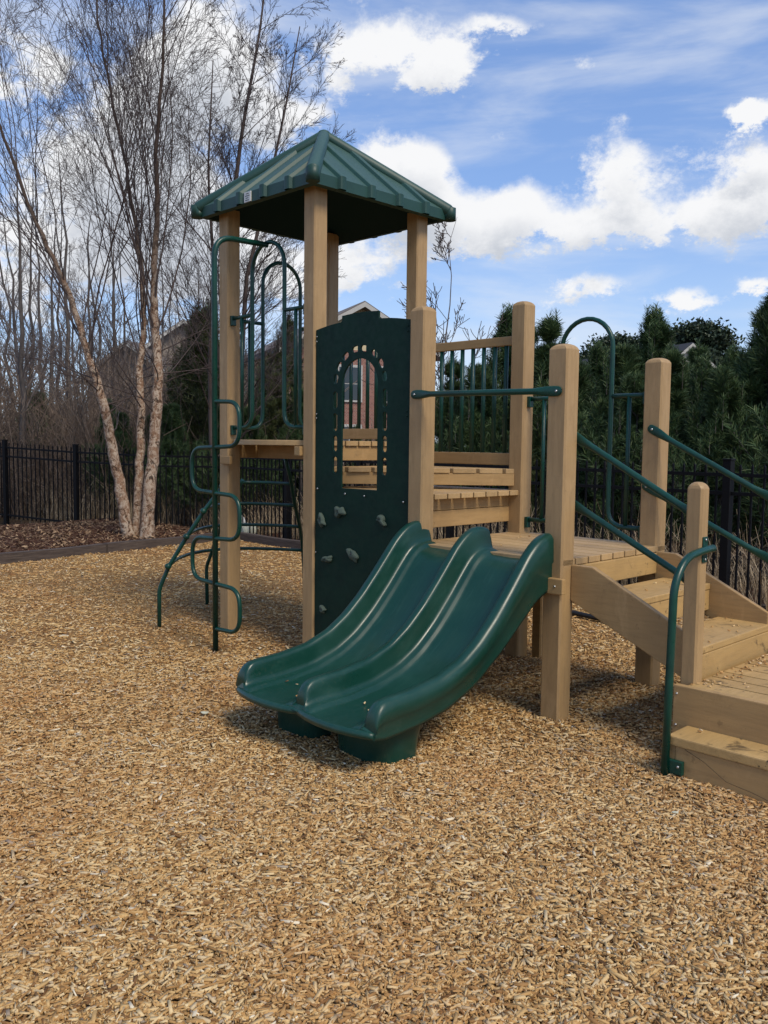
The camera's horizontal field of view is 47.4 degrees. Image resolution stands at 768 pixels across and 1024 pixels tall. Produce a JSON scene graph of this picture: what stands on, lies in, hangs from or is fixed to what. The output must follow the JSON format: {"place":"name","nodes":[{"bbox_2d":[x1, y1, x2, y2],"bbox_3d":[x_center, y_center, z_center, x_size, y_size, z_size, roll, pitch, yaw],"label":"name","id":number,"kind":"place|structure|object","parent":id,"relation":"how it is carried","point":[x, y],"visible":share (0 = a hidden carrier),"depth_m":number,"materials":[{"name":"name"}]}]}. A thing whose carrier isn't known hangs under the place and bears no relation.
{"place":"outdoors","nodes":[
{"label":"outdoors","id":0,"kind":"place"},
{"bbox_2d":[0,517,209,552],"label":"mulch bank","id":1,"kind":"structure","parent":0,"point":[75,542],"depth_m":13.66,"materials":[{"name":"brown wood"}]},
{"bbox_2d":[0,468,767,609],"bbox_3d":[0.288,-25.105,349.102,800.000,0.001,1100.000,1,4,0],"label":"ground","id":2,"kind":"structure","parent":0,"point":[18,521],"depth_m":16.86,"materials":[{"name":"brown plant"}]},
{"bbox_2d":[0,324,31,405],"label":"bare tree","id":3,"kind":"object","parent":2,"relation":"on","point":[5,367],"visible":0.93,"depth_m":19.67,"materials":[{"name":"brown plant"}]},
{"bbox_2d":[0,186,38,397],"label":"bare tree","id":4,"kind":"object","parent":2,"relation":"on","point":[7,297],"visible":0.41,"depth_m":45.21,"materials":[{"name":"brown plant"}]},
{"bbox_2d":[0,211,48,411],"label":"bare tree","id":5,"kind":"object","parent":2,"relation":"on","point":[9,332],"visible":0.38,"depth_m":30.98,"materials":[{"name":"brown plant"}]},
{"bbox_2d":[0,206,55,410],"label":"bare tree","id":6,"kind":"object","parent":2,"relation":"on","point":[13,287],"visible":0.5,"depth_m":35.05,"materials":[{"name":"brown plant"}]},
{"bbox_2d":[0,169,57,404],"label":"bare tree","id":7,"kind":"object","parent":2,"relation":"on","point":[30,293],"visible":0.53,"depth_m":25.47,"materials":[{"name":"brown plant"}]},
{"bbox_2d":[0,150,68,513],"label":"bare tree","id":8,"kind":"object","parent":2,"relation":"on","point":[20,370],"visible":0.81,"depth_m":19.46,"materials":[{"name":"brown plant"}]},
{"bbox_2d":[10,200,60,392],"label":"bare tree","id":9,"kind":"object","parent":2,"relation":"on","point":[38,306],"visible":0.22,"depth_m":39.78,"materials":[{"name":"brown plant"}]},
{"bbox_2d":[3,390,86,489],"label":"tree","id":10,"kind":"object","parent":2,"relation":"on","point":[39,421],"visible":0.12,"depth_m":22.68,"materials":[{"name":"green plant"}]},
{"bbox_2d":[10,205,81,410],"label":"bare tree","id":11,"kind":"object","parent":2,"relation":"on","point":[58,307],"visible":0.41,"depth_m":43.15,"materials":[{"name":"brown plant"}]},
{"bbox_2d":[4,214,94,422],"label":"bare tree","id":12,"kind":"object","parent":2,"relation":"on","point":[51,307],"visible":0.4,"depth_m":29.89,"materials":[{"name":"brown plant"}]},
{"bbox_2d":[25,151,95,487],"bbox_3d":[-9.042,-4.989,24.154,2.086,9.563,1.915,4,6,39],"label":"bare tree","id":13,"kind":"object","parent":2,"relation":"on","point":[68,333],"visible":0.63,"depth_m":23.88,"materials":[{"name":"brown plant"}]},
{"bbox_2d":[40,286,131,509],"bbox_3d":[-7.266,-2.682,21.014,1.975,5.432,1.801,-2,5,-29],"label":"bare tree","id":14,"kind":"object","parent":2,"relation":"on","point":[82,390],"visible":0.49,"depth_m":20.80,"materials":[{"name":"brown plant"}]},
{"bbox_2d":[50,217,122,413],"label":"bare tree","id":15,"kind":"object","parent":2,"relation":"on","point":[88,306],"visible":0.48,"depth_m":41.78,"materials":[{"name":"brown plant"}]},
{"bbox_2d":[42,205,133,410],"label":"bare tree","id":16,"kind":"object","parent":2,"relation":"on","point":[93,304],"visible":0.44,"depth_m":28.40,"materials":[{"name":"brown plant"}]},
{"bbox_2d":[53,240,122,409],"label":"bare tree","id":17,"kind":"object","parent":2,"relation":"on","point":[70,247],"visible":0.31,"depth_m":32.50,"materials":[{"name":"brown plant"}]},
{"bbox_2d":[79,398,135,511],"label":"pine tree","id":18,"kind":"object","parent":2,"relation":"on","point":[101,421],"visible":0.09,"depth_m":19.76,"materials":[{"name":"green plant"}]},
{"bbox_2d":[0,440,219,532],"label":"picket fence","id":19,"kind":"object","parent":2,"relation":"on","point":[76,506],"visible":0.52,"depth_m":16.04,"materials":[{"name":"black metal"}]},
{"bbox_2d":[89,205,132,404],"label":"bare tree","id":20,"kind":"object","parent":2,"relation":"on","point":[112,305],"visible":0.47,"depth_m":34.82,"materials":[{"name":"brown plant"}]},
{"bbox_2d":[83,411,146,508],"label":"pine tree","id":21,"kind":"object","parent":2,"relation":"on","point":[118,431],"visible":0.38,"depth_m":18.35,"materials":[{"name":"green plant"}]},
{"bbox_2d":[99,220,130,380],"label":"bare tree","id":22,"kind":"object","parent":2,"relation":"on","point":[119,300],"visible":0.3,"depth_m":45.33,"materials":[{"name":"brown plant"}]},
{"bbox_2d":[77,340,171,417],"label":"gable house","id":23,"kind":"structure","parent":2,"relation":"on","point":[132,366],"depth_m":45.52,"materials":[{"name":"brown"}]},
{"bbox_2d":[91,239,162,415],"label":"bare tree","id":24,"kind":"object","parent":2,"relation":"on","point":[124,328],"visible":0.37,"depth_m":37.06,"materials":[{"name":"brown plant"}]},
{"bbox_2d":[122,230,170,411],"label":"bare tree","id":25,"kind":"object","parent":2,"relation":"on","point":[149,320],"visible":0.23,"depth_m":44.15,"materials":[{"name":"brown plant"}]},
{"bbox_2d":[134,282,160,341],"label":"bare tree","id":26,"kind":"object","parent":2,"relation":"on","point":[148,319],"visible":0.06,"depth_m":48.89,"materials":[{"name":"brown plant"}]},
{"bbox_2d":[132,413,168,500],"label":"pine tree","id":27,"kind":"object","parent":2,"relation":"on","point":[148,421],"visible":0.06,"depth_m":19.34,"materials":[{"name":"green plant"}]},
{"bbox_2d":[0,0,303,538],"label":"river birch","id":28,"kind":"object","parent":2,"relation":"on","point":[141,524],"visible":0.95,"depth_m":13.36,"materials":[{"name":"brown plant"}]},
{"bbox_2d":[140,246,183,401],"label":"bare tree","id":29,"kind":"object","parent":2,"relation":"on","point":[162,335],"visible":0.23,"depth_m":30.70,"materials":[{"name":"brown plant"}]},
{"bbox_2d":[145,319,187,357],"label":"gable house","id":30,"kind":"structure","parent":2,"relation":"on","point":[168,341],"depth_m":47.17,"materials":[{"name":"grey"}]},
{"bbox_2d":[145,257,190,398],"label":"bare tree","id":31,"kind":"object","parent":2,"relation":"on","point":[171,341],"visible":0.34,"depth_m":36.58,"materials":[{"name":"brown plant"}]},
{"bbox_2d":[129,402,210,524],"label":"pine tree","id":32,"kind":"object","parent":2,"relation":"on","point":[169,443],"visible":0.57,"depth_m":17.12,"materials":[{"name":"green plant"}]},
{"bbox_2d":[167,270,183,346],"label":"bare tree","id":33,"kind":"object","parent":2,"relation":"on","point":[177,304],"visible":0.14,"depth_m":47.37,"materials":[{"name":"brown plant"}]},
{"bbox_2d":[161,363,207,515],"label":"pine tree","id":34,"kind":"object","parent":2,"relation":"on","point":[185,432],"visible":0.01,"depth_m":19.34,"materials":[{"name":"green plant"}]},
{"bbox_2d":[172,285,205,338],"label":"bare tree","id":35,"kind":"object","parent":2,"relation":"on","point":[188,315],"visible":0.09,"depth_m":27.83,"materials":[{"name":"brown plant"}]},
{"bbox_2d":[178,261,202,346],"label":"bare tree","id":36,"kind":"object","parent":2,"relation":"on","point":[198,291],"visible":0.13,"depth_m":33.59,"materials":[{"name":"brown plant"}]},
{"bbox_2d":[163,300,219,516],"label":"pine tree","id":37,"kind":"object","parent":2,"relation":"on","point":[199,402],"visible":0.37,"depth_m":18.05,"materials":[{"name":"green plant"}]},
{"bbox_2d":[192,298,219,454],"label":"pine tree","id":38,"kind":"object","parent":2,"relation":"on","point":[207,336],"visible":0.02,"depth_m":19.62,"materials":[{"name":"green plant"}]},
{"bbox_2d":[167,405,263,516],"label":"pine tree","id":39,"kind":"object","parent":2,"relation":"on","point":[199,474],"visible":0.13,"depth_m":16.35,"materials":[{"name":"green plant"}]},
{"bbox_2d":[201,268,265,436],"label":"bare tree","id":40,"kind":"object","parent":2,"relation":"on","point":[219,353],"visible":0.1,"depth_m":18.70,"materials":[{"name":"brown plant"}]},
{"bbox_2d":[112,0,355,523],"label":"leaning tree","id":41,"kind":"object","parent":2,"relation":"on","point":[246,287],"visible":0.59,"depth_m":15.60,"materials":[{"name":"plant"}]},
{"bbox_2d":[241,522,258,533],"bbox_3d":[-2.292,0.326,14.817,0.334,0.311,0.293,1,4,0],"label":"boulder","id":42,"kind":"object","parent":2,"relation":"on","point":[245,529],"visible":0.23,"depth_m":14.69,"materials":[{"name":"grey stone"}]},
{"bbox_2d":[209,406,298,522],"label":"pine tree","id":43,"kind":"object","parent":2,"relation":"on","point":[256,434],"visible":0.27,"depth_m":16.79,"materials":[{"name":"green plant"}]},
{"bbox_2d":[244,357,273,508],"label":"pine tree","id":44,"kind":"object","parent":2,"relation":"on","point":[259,401],"visible":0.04,"depth_m":20.70,"materials":[{"name":"green plant"}]},
{"bbox_2d":[247,366,302,523],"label":"pine tree","id":45,"kind":"object","parent":2,"relation":"on","point":[275,406],"visible":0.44,"depth_m":17.29,"materials":[{"name":"green plant"}]},
{"bbox_2d":[252,313,303,496],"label":"pine tree","id":46,"kind":"object","parent":2,"relation":"on","point":[288,375],"visible":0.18,"depth_m":18.60,"materials":[{"name":"green plant"}]},
{"bbox_2d":[269,387,303,520],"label":"pine tree","id":47,"kind":"object","parent":2,"relation":"on","point":[296,434],"visible":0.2,"depth_m":17.02,"materials":[{"name":"green plant"}]},
{"bbox_2d":[293,439,362,503],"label":"pine tree","id":48,"kind":"object","parent":2,"relation":"on","point":[297,479],"visible":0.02,"depth_m":17.98,"materials":[{"name":"green plant"}]},
{"bbox_2d":[244,301,439,464],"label":"gable house","id":49,"kind":"structure","parent":2,"relation":"on","point":[364,306],"depth_m":35.59,"materials":[{"name":"red"}]},
{"bbox_2d":[338,364,362,402],"bbox_3d":[-1.392,-5.209,35.423,1.100,1.500,0.088,-1,5,-22],"label":"window","id":50,"kind":"structure","parent":49,"relation":"in","point":[355,367],"depth_m":35.43,"materials":[{"name":"white glass"}]},
{"bbox_2d":[343,424,361,440],"bbox_3d":[-1.420,-2.766,35.610,1.100,1.600,0.088,-1,5,-22],"label":"window","id":51,"kind":"structure","parent":49,"relation":"in","point":[345,426],"depth_m":35.50,"materials":[{"name":"white glass"}]},
{"bbox_2d":[0,314,759,555],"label":"undergrowth","id":52,"kind":"object","parent":2,"relation":"on","point":[9,425],"visible":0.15,"depth_m":19.85,"materials":[{"name":"brown plant"}]},
{"bbox_2d":[0,535,767,1023],"bbox_3d":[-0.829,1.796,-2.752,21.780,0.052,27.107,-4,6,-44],"label":"wood chip bed","id":53,"kind":"object","parent":2,"relation":"on","point":[258,581],"visible":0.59,"depth_m":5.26,"materials":[{"name":"brown wood"}]},
{"bbox_2d":[0,533,219,563],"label":"timber edging","id":54,"kind":"object","parent":53,"relation":"on","point":[31,555],"visible":0.69,"depth_m":12.34,"materials":[{"name":"brown wood"}]},
{"bbox_2d":[157,129,767,804],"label":"play structure","id":55,"kind":"object","parent":53,"relation":"on","point":[409,625],"visible":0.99,"depth_m":5.72,"materials":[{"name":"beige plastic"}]},
{"bbox_2d":[686,750,767,800],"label":"wire","id":56,"kind":"object","parent":55,"relation":"hanging from","point":[724,780],"visible":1,"depth_m":4.04,"materials":[{"name":"black rubber"}]},
{"bbox_2d":[572,610,599,620],"bbox_3d":[1.979,0.970,7.910,0.044,0.042,1.550,-2,5,-34],"label":"ground pipe","id":57,"kind":"object","parent":53,"relation":"on","point":[582,614],"visible":0.07,"depth_m":8.08,"materials":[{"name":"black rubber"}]},
{"bbox_2d":[362,219,504,534],"bbox_3d":[0.749,-1.938,13.552,1.560,5.357,2.076,-1,5,-23],"label":"bare tree","id":58,"kind":"object","parent":2,"relation":"on","point":[444,340],"visible":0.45,"depth_m":13.45,"materials":[{"name":"brown plant"}]},
{"bbox_2d":[434,388,443,530],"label":"pine tree","id":59,"kind":"object","parent":2,"relation":"on","point":[435,428],"visible":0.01,"depth_m":16.31,"materials":[{"name":"green plant"}]},
{"bbox_2d":[434,353,485,529],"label":"pine tree","id":60,"kind":"object","parent":2,"relation":"on","point":[447,384],"visible":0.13,"depth_m":13.80,"materials":[{"name":"green plant"}]},
{"bbox_2d":[434,361,545,531],"bbox_3d":[1.557,-0.761,13.208,2.281,3.030,1.938,3,5,24],"label":"pine tree","id":61,"kind":"object","parent":2,"relation":"on","point":[477,418],"visible":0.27,"depth_m":12.98,"materials":[{"name":"green plant"}]},
{"bbox_2d":[448,303,534,531],"bbox_3d":[2.013,-1.383,14.391,2.102,4.141,2.189,4,6,38],"label":"pine tree","id":62,"kind":"object","parent":2,"relation":"on","point":[504,328],"visible":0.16,"depth_m":14.07,"materials":[{"name":"green plant"}]},
{"bbox_2d":[240,532,766,608],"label":"timber edging","id":63,"kind":"object","parent":2,"relation":"on","point":[267,540],"visible":0.11,"depth_m":13.64,"materials":[{"name":"brown wood"}]},
{"bbox_2d":[240,458,767,605],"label":"picket fence","id":64,"kind":"object","parent":2,"relation":"on","point":[727,493],"visible":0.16,"depth_m":8.99,"materials":[{"name":"black metal"}]},
{"bbox_2d":[497,326,538,446],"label":"pine tree","id":65,"kind":"object","parent":2,"relation":"on","point":[535,337],"visible":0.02,"depth_m":14.29,"materials":[{"name":"green plant"}]},
{"bbox_2d":[530,401,547,532],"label":"pine tree","id":66,"kind":"object","parent":2,"relation":"on","point":[532,502],"visible":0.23,"depth_m":12.23,"materials":[{"name":"green plant"}]},
{"bbox_2d":[502,309,599,528],"bbox_3d":[2.385,-1.079,12.840,1.684,3.768,1.645,-1,5,-22],"label":"pine tree","id":67,"kind":"object","parent":2,"relation":"on","point":[549,331],"visible":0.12,"depth_m":12.53,"materials":[{"name":"green plant"}]},
{"bbox_2d":[501,359,606,536],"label":"pine tree","id":68,"kind":"object","parent":2,"relation":"on","point":[582,379],"visible":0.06,"depth_m":12.68,"materials":[{"name":"green plant"}]},
{"bbox_2d":[578,338,609,529],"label":"pine tree","id":69,"kind":"object","parent":2,"relation":"on","point":[596,359],"visible":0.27,"depth_m":13.94,"materials":[{"name":"green plant"}]},
{"bbox_2d":[579,340,609,359],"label":"tall pine","id":70,"kind":"object","parent":2,"relation":"on","point":[582,355],"visible":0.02,"depth_m":61.12,"materials":[{"name":"green plant"}]},
{"bbox_2d":[583,374,605,534],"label":"pine tree","id":71,"kind":"object","parent":2,"relation":"on","point":[599,489],"visible":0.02,"depth_m":13.49,"materials":[{"name":"green plant"}]},
{"bbox_2d":[580,330,639,350],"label":"tall pine","id":72,"kind":"object","parent":2,"relation":"on","point":[618,338],"visible":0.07,"depth_m":64.09,"materials":[{"name":"green plant"}]},
{"bbox_2d":[545,340,703,540],"bbox_3d":[3.104,-0.733,12.016,2.048,3.202,2.411,-2,5,-33],"label":"pine tree","id":73,"kind":"object","parent":2,"relation":"on","point":[627,359],"visible":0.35,"depth_m":11.70,"materials":[{"name":"green plant"}]},
{"bbox_2d":[536,342,716,384],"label":"gable house","id":74,"kind":"structure","parent":2,"relation":"on","point":[683,347],"depth_m":49.35,"materials":[{"name":"beige"}]},
{"bbox_2d":[575,370,700,542],"bbox_3d":[3.371,-0.470,11.381,1.762,2.755,2.074,-4,6,-44],"label":"pine tree","id":75,"kind":"object","parent":2,"relation":"on","point":[633,382],"visible":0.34,"depth_m":11.22,"materials":[{"name":"green plant"}]},
{"bbox_2d":[634,301,684,515],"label":"pine tree","id":76,"kind":"object","parent":2,"relation":"on","point":[657,333],"visible":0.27,"depth_m":13.52,"materials":[{"name":"green plant"}]},
{"bbox_2d":[618,342,702,552],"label":"pine tree","id":77,"kind":"object","parent":2,"relation":"on","point":[680,399],"visible":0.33,"depth_m":11.38,"materials":[{"name":"green plant"}]},
{"bbox_2d":[672,357,692,546],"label":"pine tree","id":78,"kind":"object","parent":2,"relation":"on","point":[688,374],"visible":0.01,"depth_m":14.17,"materials":[{"name":"green plant"}]},
{"bbox_2d":[687,361,694,376],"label":"pine tree","id":79,"kind":"object","parent":2,"relation":"on","point":[691,365],"depth_m":14.70,"materials":[{"name":"green plant"}]},
{"bbox_2d":[686,338,711,365],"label":"pine tree","id":80,"kind":"object","parent":2,"relation":"on","point":[697,350],"visible":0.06,"depth_m":15.54,"materials":[{"name":"green plant"}]},
{"bbox_2d":[670,316,744,365],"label":"tree","id":81,"kind":"object","parent":2,"relation":"on","point":[716,339],"visible":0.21,"depth_m":59.95,"materials":[{"name":"green plant"}]},
{"bbox_2d":[674,391,747,571],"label":"pine tree","id":82,"kind":"object","parent":2,"relation":"on","point":[712,498],"visible":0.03,"depth_m":11.27,"materials":[{"name":"green plant"}]},
{"bbox_2d":[680,352,747,459],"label":"pine tree","id":83,"kind":"object","parent":2,"relation":"on","point":[701,373],"visible":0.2,"depth_m":12.81,"materials":[{"name":"green plant"}]},
{"bbox_2d":[665,364,767,572],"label":"pine tree","id":84,"kind":"object","parent":2,"relation":"on","point":[723,393],"visible":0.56,"depth_m":10.78,"materials":[{"name":"green plant"}]},
{"bbox_2d":[684,288,767,575],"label":"pine tree","id":85,"kind":"object","parent":2,"relation":"on","point":[755,374],"visible":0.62,"depth_m":10.94,"materials":[{"name":"green plant"}]},
{"bbox_2d":[719,342,744,377],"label":"pine tree","id":86,"kind":"object","parent":2,"relation":"on","point":[730,360],"visible":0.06,"depth_m":15.20,"materials":[{"name":"green plant"}]},
{"bbox_2d":[732,343,766,565],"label":"pine tree","id":87,"kind":"object","parent":2,"relation":"on","point":[740,556],"visible":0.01,"depth_m":12.06,"materials":[{"name":"green plant"}]},
{"bbox_2d":[733,400,767,537],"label":"pine tree","id":88,"kind":"object","parent":2,"relation":"on","point":[754,462],"visible":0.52,"depth_m":10.30,"materials":[{"name":"green plant"}]},
{"bbox_2d":[0,0,767,442],"label":"sky","id":89,"kind":"structure","parent":0,"point":[605,160],"materials":[{"name":"blue"}]},
{"bbox_2d":[259,533,764,603],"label":"mulch bank","id":90,"kind":"structure","parent":0,"point":[277,535],"depth_m":9.59,"materials":[{"name":"brown wood"}]}
]}

